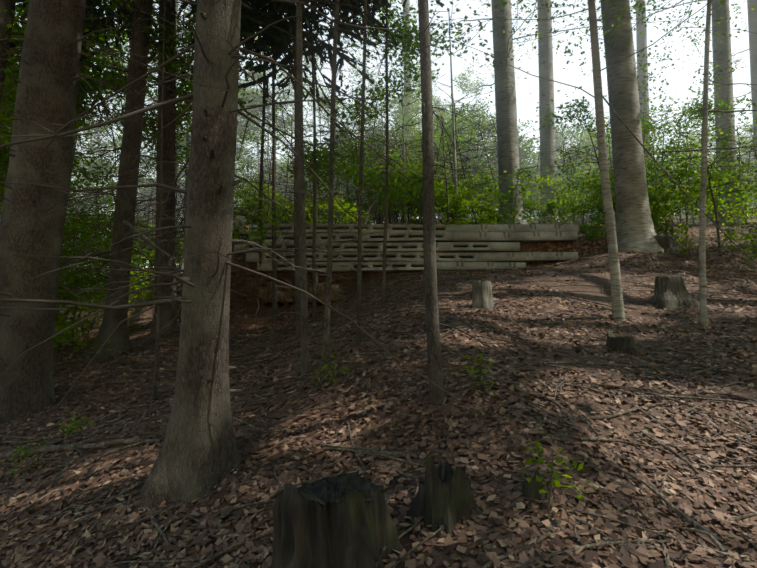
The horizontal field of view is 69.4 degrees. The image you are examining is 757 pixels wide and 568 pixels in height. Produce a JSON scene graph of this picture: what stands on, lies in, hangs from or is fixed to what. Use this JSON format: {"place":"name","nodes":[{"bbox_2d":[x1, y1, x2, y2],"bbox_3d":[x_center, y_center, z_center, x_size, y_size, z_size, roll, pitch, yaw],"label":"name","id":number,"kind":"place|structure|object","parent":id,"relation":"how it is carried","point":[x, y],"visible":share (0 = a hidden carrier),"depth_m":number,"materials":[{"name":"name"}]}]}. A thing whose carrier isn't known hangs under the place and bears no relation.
{"place":"outdoors","nodes":[
{"label":"outdoors","id":0,"kind":"place"},
{"bbox_2d":[243,225,256,230],"bbox_3d":[-3.341,-1.449,14.222,0.360,0.170,0.006,0,-10,1],"label":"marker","id":1,"kind":"object","parent":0,"point":[250,230],"depth_m":14.22,"materials":[{"name":"orange"}]},
{"bbox_2d":[0,214,756,567],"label":"ground","id":2,"kind":"structure","parent":0,"point":[584,250],"depth_m":6.17,"materials":[{"name":"brown soil"}]},
{"bbox_2d":[0,0,532,508],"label":"spruce","id":3,"kind":"object","parent":2,"relation":"on","point":[199,456],"depth_m":7.95,"materials":[{"name":"brown plant"}]},
{"bbox_2d":[232,277,348,304],"bbox_3d":[-2.180,0.196,14.264,3.666,0.760,1.936,0,-10,1],"label":"log","id":4,"kind":"object","parent":2,"relation":"on","point":[265,294],"visible":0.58,"depth_m":13.82,"materials":[{"name":"brown wood"}]},
{"bbox_2d":[180,205,404,306],"bbox_3d":[-2.019,-0.598,14.742,7.018,2.793,3.338,0,-10,1],"label":"brush pile","id":5,"kind":"object","parent":2,"relation":"on","point":[248,289],"visible":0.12,"depth_m":13.94,"materials":[{"name":"brown wood"}]},
{"bbox_2d":[153,0,444,406],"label":"thin tree trunks","id":6,"kind":"object","parent":2,"relation":"on","point":[436,393],"visible":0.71,"depth_m":7.12,"materials":[{"name":"brown plant"}]},
{"bbox_2d":[0,232,756,567],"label":"leaf litter leaves","id":7,"kind":"object","parent":2,"relation":"on","point":[480,530],"visible":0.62,"depth_m":4.17,"materials":[{"name":"brown plant"}]},
{"bbox_2d":[0,96,756,567],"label":"fallen sticks","id":8,"kind":"object","parent":2,"relation":"on","point":[50,448],"visible":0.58,"depth_m":5.25,"materials":[{"name":"brown wood"}]},
{"bbox_2d":[0,0,756,325],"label":"beech","id":9,"kind":"object","parent":2,"relation":"on","point":[634,230],"depth_m":14.73,"materials":[{"name":"plant"}]},
{"bbox_2d":[0,52,756,511],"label":"bushes","id":10,"kind":"object","parent":2,"relation":"on","point":[672,200],"depth_m":18.95,"materials":[{"name":"green plant"}]},
{"bbox_2d":[230,229,572,282],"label":"backfill wall","id":11,"kind":"structure","parent":2,"relation":"on","point":[555,246],"depth_m":14.30,"materials":[{"name":"brown soil"}]},
{"bbox_2d":[234,224,578,271],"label":"retaining wall","id":12,"kind":"structure","parent":2,"relation":"on","point":[499,244],"depth_m":14.10,"materials":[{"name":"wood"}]},
{"bbox_2d":[234,215,246,227],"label":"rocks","id":13,"kind":"object","parent":12,"relation":"on","point":[238,217],"visible":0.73,"depth_m":14.34,"materials":[{"name":"grey stone"}]},
{"bbox_2d":[269,331,637,567],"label":"tree stumps","id":14,"kind":"object","parent":2,"relation":"on","point":[344,520],"visible":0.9,"depth_m":2.84,"materials":[{"name":"brown wood"}]},
{"bbox_2d":[472,280,494,309],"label":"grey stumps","id":15,"kind":"object","parent":2,"relation":"on","point":[482,295],"visible":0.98,"depth_m":9.45,"materials":[{"name":"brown wood"}]},
{"bbox_2d":[650,233,699,310],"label":"tree stumps","id":16,"kind":"object","parent":2,"relation":"on","point":[671,292],"visible":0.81,"depth_m":9.41,"materials":[{"name":"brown wood"}]},
{"bbox_2d":[16,0,752,266],"label":"sky","id":17,"kind":"structure","parent":0,"point":[679,79],"materials":[{"name":"white"}]}
]}

